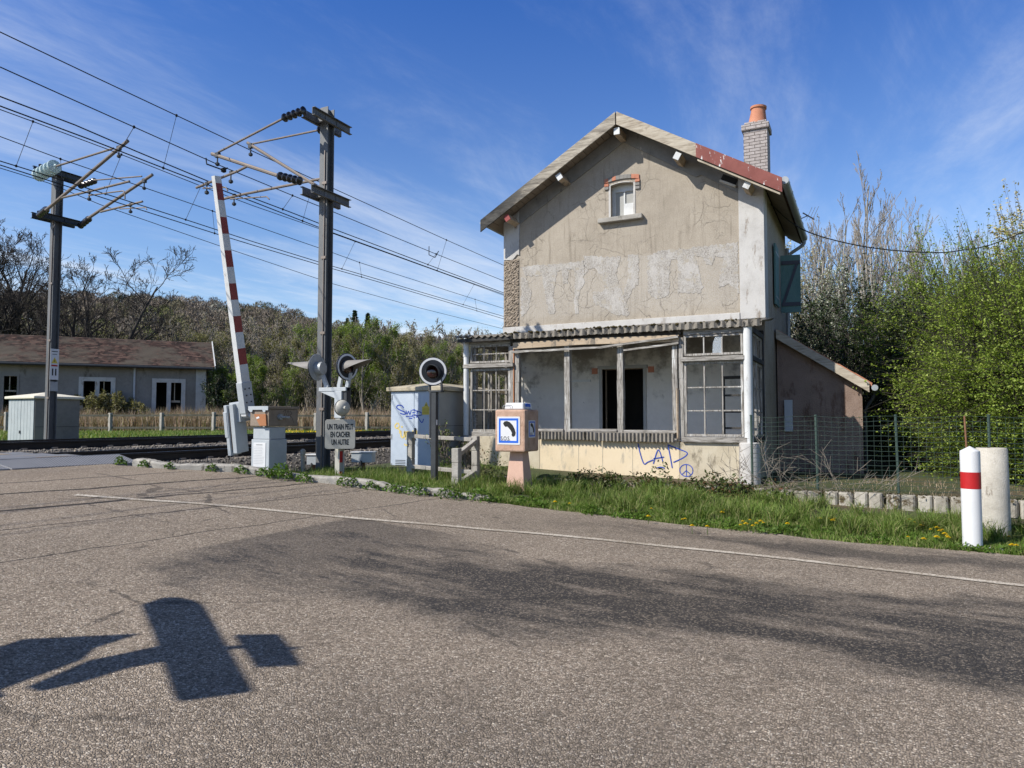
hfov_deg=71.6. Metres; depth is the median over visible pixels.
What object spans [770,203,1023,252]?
utility cable
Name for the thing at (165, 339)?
tree
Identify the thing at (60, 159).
messenger wire
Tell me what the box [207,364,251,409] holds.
tree
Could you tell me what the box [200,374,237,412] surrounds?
shrub
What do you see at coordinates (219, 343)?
tree
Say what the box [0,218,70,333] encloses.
bare tree
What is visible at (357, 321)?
tree
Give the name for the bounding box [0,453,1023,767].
road
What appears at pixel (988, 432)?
wire fence
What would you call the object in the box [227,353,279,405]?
tree
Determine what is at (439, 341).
tree
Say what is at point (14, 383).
shrub
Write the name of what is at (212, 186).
contact wire
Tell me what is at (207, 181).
contact wire
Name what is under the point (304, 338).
tree
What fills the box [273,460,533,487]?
trackside grass
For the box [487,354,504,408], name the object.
tree
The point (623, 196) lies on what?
attic window
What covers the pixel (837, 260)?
poplar tree
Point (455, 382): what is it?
tree
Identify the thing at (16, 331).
bare tree
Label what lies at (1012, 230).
blossom tree
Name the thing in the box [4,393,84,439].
relay cabinet
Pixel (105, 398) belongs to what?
shrub
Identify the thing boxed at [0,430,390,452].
railway track
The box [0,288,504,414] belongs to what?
hill
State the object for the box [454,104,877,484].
keeper house
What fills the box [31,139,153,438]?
catenary mast
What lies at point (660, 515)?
verge grass
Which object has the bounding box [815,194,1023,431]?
hawthorn
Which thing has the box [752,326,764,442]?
veranda window
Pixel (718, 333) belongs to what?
veranda window
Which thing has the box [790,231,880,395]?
blossom tree
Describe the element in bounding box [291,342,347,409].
tree
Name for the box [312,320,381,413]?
tree
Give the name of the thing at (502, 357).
tree
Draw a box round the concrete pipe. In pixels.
[975,447,1011,534]
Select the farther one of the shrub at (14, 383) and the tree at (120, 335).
the tree at (120, 335)
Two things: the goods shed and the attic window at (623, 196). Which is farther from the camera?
the goods shed
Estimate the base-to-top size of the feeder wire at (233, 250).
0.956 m
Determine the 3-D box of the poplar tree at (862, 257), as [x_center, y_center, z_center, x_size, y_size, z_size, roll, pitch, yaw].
[15.158,-3.649,30.413,3.236,12.436,3.087,-1,-3,26]
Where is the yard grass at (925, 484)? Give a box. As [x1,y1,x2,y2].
[754,474,1023,499]
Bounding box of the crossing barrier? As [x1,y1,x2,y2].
[211,176,299,470]
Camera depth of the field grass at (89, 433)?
27.29 m
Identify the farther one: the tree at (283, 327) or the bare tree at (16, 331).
the tree at (283, 327)
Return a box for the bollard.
[959,446,982,548]
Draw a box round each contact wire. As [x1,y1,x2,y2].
[0,96,503,292]
[0,105,503,294]
[0,161,503,316]
[0,165,502,318]
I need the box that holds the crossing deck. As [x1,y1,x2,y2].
[0,452,132,470]
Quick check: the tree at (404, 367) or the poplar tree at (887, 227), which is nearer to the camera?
the poplar tree at (887, 227)
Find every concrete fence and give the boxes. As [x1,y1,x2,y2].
[0,412,390,431]
[406,431,479,485]
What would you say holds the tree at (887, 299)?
on the ground at (878, 469)
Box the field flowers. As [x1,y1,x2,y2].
[285,429,385,432]
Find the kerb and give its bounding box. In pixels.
[132,458,491,500]
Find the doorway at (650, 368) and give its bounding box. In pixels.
[592,365,653,429]
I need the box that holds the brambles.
[440,445,799,502]
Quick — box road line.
[75,494,1023,585]
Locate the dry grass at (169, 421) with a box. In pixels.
[0,405,390,431]
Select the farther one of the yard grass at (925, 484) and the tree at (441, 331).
the tree at (441, 331)
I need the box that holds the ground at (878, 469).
[290,455,1023,553]
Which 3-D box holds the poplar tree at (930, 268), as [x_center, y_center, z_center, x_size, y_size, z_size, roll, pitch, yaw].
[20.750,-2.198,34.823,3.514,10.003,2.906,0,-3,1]
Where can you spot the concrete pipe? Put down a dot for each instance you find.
(995, 485)
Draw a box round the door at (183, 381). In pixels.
[151,378,185,416]
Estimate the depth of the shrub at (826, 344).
21.21 m
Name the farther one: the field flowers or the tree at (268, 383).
the tree at (268, 383)
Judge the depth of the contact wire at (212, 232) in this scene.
18.87 m
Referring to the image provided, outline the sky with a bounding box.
[0,0,1023,405]
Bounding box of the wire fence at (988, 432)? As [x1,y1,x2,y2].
[750,414,1023,495]
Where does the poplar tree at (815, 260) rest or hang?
on the meadow
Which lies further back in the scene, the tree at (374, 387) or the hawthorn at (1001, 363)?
the tree at (374, 387)
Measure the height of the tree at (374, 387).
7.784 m
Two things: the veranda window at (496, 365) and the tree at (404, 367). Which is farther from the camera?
the tree at (404, 367)
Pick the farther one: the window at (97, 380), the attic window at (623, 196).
the window at (97, 380)
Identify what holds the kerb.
on the ground at (878, 469)
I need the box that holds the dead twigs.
[708,431,925,504]
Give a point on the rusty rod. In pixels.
(965, 433)
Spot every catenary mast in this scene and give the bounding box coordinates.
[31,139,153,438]
[195,106,351,468]
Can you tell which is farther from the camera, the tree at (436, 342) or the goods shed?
the tree at (436, 342)
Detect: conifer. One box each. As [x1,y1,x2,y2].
[351,310,358,325]
[364,313,370,330]
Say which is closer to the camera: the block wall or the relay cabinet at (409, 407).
the block wall
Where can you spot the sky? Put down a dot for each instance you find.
(451, 107)
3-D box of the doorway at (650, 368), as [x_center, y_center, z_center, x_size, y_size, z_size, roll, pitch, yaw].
[2.462,0.647,15.604,1.410,2.100,0.250,-1,-3,26]
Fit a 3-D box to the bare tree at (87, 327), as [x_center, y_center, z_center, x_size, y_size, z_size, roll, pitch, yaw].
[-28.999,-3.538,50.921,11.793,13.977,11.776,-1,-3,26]
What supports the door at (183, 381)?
in the goods shed
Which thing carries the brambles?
on the ground at (878, 469)
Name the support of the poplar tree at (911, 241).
on the meadow
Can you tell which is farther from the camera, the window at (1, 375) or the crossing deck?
the window at (1, 375)
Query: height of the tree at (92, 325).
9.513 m
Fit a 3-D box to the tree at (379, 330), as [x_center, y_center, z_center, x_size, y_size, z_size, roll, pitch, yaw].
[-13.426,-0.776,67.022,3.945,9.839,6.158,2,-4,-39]
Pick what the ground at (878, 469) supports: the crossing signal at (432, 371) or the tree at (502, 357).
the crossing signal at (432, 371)
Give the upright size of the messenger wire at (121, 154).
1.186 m
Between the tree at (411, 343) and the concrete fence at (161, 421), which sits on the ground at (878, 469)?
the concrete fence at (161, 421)
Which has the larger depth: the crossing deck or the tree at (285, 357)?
the tree at (285, 357)
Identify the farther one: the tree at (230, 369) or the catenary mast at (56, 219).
the tree at (230, 369)
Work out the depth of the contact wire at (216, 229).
18.92 m
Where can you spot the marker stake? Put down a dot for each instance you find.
(302, 452)
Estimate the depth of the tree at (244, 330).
69.13 m
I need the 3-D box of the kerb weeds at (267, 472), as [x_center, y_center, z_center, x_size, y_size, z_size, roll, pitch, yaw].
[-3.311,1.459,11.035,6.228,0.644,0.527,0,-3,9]
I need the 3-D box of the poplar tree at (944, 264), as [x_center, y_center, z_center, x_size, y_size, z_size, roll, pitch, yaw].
[17.954,-3.026,30.690,2.830,11.249,4.358,1,-3,-11]
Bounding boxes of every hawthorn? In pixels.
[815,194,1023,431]
[852,208,1023,482]
[876,208,1023,486]
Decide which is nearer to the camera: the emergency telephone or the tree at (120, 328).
the emergency telephone
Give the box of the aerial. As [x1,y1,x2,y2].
[801,206,818,219]
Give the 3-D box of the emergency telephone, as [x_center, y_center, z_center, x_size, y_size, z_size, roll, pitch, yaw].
[0.087,1.140,11.777,0.560,1.650,0.550,-1,-3,26]
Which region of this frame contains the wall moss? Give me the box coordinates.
[497,475,1017,502]
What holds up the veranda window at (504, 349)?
in the keeper house
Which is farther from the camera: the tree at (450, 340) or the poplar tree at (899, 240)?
the tree at (450, 340)
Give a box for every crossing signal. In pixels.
[289,353,371,474]
[419,357,446,479]
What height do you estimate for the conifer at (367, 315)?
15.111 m
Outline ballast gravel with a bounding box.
[0,436,390,470]
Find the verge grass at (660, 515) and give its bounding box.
[351,466,1023,555]
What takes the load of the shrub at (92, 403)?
on the ground at (878, 469)
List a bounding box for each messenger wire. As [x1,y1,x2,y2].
[0,32,503,270]
[0,67,502,280]
[0,109,503,304]
[0,136,503,308]
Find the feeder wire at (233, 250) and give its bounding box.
[0,168,502,328]
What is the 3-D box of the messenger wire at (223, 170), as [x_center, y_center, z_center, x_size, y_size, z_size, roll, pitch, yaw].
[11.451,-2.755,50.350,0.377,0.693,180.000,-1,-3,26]
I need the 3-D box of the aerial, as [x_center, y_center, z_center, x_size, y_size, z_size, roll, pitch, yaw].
[6.854,-3.938,16.453,0.474,0.304,0.094,-1,-3,18]
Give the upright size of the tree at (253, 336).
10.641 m
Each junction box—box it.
[305,454,315,470]
[350,451,376,470]
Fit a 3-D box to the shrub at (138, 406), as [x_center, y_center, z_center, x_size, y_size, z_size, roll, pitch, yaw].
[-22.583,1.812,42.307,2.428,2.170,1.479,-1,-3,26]
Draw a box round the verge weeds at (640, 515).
[490,495,1023,553]
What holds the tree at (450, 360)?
on the meadow
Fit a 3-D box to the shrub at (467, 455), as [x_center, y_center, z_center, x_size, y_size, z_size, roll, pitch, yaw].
[-0.788,1.389,13.162,0.521,0.798,0.602,2,-3,-34]
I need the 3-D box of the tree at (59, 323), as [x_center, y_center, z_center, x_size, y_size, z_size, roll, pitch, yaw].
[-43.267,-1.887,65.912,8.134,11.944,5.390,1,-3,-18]
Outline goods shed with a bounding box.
[0,334,215,416]
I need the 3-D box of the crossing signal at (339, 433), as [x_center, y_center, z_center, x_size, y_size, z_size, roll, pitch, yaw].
[-3.250,0.627,12.735,1.939,2.365,0.509,-1,-3,26]
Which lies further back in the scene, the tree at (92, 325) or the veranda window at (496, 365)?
the tree at (92, 325)
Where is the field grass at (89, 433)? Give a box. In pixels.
[0,428,389,439]
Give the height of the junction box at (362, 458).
0.585 m
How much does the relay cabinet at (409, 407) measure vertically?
2.130 m
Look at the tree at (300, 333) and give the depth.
48.45 m
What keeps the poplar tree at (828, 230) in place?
on the meadow
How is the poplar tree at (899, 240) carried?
on the meadow
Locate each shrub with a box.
[3,384,16,411]
[4,376,16,396]
[73,390,118,416]
[95,390,132,416]
[118,396,149,414]
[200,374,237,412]
[426,420,460,463]
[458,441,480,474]
[790,253,956,460]
[855,274,986,470]
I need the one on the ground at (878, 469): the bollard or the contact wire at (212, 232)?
the bollard
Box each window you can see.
[0,374,18,413]
[78,377,115,411]
[463,339,514,435]
[473,346,509,428]
[598,174,642,223]
[681,327,746,442]
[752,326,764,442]
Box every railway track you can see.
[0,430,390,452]
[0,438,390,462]
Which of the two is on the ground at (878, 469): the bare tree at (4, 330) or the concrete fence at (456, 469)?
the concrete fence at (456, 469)
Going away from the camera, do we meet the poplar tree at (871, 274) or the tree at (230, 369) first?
the poplar tree at (871, 274)
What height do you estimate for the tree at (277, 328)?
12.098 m
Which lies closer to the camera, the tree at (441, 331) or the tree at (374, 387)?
the tree at (374, 387)
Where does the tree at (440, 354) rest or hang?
on the meadow
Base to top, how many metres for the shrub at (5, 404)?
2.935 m
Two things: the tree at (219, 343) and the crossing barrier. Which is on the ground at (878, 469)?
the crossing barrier
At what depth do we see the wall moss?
10.93 m
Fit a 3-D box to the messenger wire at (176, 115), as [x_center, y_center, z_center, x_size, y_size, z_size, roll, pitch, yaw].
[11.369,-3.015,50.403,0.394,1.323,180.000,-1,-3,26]
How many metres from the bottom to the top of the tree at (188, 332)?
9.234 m
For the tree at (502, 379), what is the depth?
53.12 m
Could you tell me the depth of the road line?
8.14 m
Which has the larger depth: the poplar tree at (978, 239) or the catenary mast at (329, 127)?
the poplar tree at (978, 239)
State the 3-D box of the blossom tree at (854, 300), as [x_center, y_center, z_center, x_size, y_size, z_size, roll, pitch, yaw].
[13.742,-1.204,27.895,6.218,8.148,6.323,0,-3,-1]
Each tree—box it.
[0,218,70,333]
[0,219,128,336]
[1,301,96,335]
[21,245,195,340]
[64,321,113,337]
[99,325,160,340]
[100,316,139,338]
[145,319,216,355]
[159,320,179,340]
[180,330,234,403]
[182,315,263,412]
[206,355,234,411]
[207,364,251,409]
[224,325,293,405]
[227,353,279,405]
[231,323,276,375]
[248,307,307,405]
[252,328,304,405]
[261,336,316,412]
[274,314,313,413]
[274,367,311,409]
[278,318,351,413]
[291,332,349,410]
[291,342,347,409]
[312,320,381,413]
[331,316,410,413]
[331,330,381,414]
[332,323,394,412]
[335,315,377,411]
[354,323,382,410]
[369,347,423,404]
[372,330,435,394]
[379,318,456,375]
[381,326,421,405]
[412,339,462,384]
[421,321,478,379]
[423,346,469,383]
[430,329,450,355]
[433,332,460,383]
[447,345,504,389]
[457,325,504,408]
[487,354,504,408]
[497,357,504,406]
[785,214,856,356]
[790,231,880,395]
[795,216,845,361]
[796,220,859,337]
[801,251,917,444]
[803,224,893,351]
[811,192,876,369]
[825,247,978,444]
[826,151,908,441]
[829,199,902,315]
[849,198,938,317]
[864,219,920,442]
[868,196,986,393]
[887,198,940,307]
[902,242,967,304]
[941,223,983,279]
[967,179,1023,387]
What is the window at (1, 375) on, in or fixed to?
in the goods shed
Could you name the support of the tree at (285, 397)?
on the meadow
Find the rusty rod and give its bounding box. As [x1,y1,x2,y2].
[963,416,966,447]
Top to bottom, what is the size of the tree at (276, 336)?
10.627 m
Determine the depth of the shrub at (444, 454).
14.78 m
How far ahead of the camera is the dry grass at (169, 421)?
37.34 m
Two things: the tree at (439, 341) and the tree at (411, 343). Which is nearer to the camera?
the tree at (411, 343)
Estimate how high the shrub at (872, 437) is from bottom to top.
5.157 m
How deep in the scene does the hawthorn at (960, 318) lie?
14.25 m
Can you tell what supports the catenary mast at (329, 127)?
on the ground at (878, 469)
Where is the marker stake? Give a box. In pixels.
[300,449,305,471]
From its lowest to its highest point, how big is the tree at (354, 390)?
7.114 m
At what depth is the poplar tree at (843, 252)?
32.37 m
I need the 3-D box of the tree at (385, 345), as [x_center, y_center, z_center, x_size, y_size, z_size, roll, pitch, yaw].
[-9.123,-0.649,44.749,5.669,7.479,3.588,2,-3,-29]
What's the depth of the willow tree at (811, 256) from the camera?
34.09 m
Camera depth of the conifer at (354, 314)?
158.69 m
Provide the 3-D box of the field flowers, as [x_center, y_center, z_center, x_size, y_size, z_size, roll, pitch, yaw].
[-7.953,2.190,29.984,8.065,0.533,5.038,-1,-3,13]
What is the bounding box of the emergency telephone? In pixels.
[496,403,537,492]
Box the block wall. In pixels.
[493,476,1023,518]
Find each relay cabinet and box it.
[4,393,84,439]
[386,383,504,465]
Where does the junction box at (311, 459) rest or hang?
on the ground at (878, 469)
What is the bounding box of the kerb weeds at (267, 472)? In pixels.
[114,456,494,502]
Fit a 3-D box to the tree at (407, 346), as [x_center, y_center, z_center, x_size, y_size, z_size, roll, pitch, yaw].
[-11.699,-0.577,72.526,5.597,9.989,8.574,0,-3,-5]
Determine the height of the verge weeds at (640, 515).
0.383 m

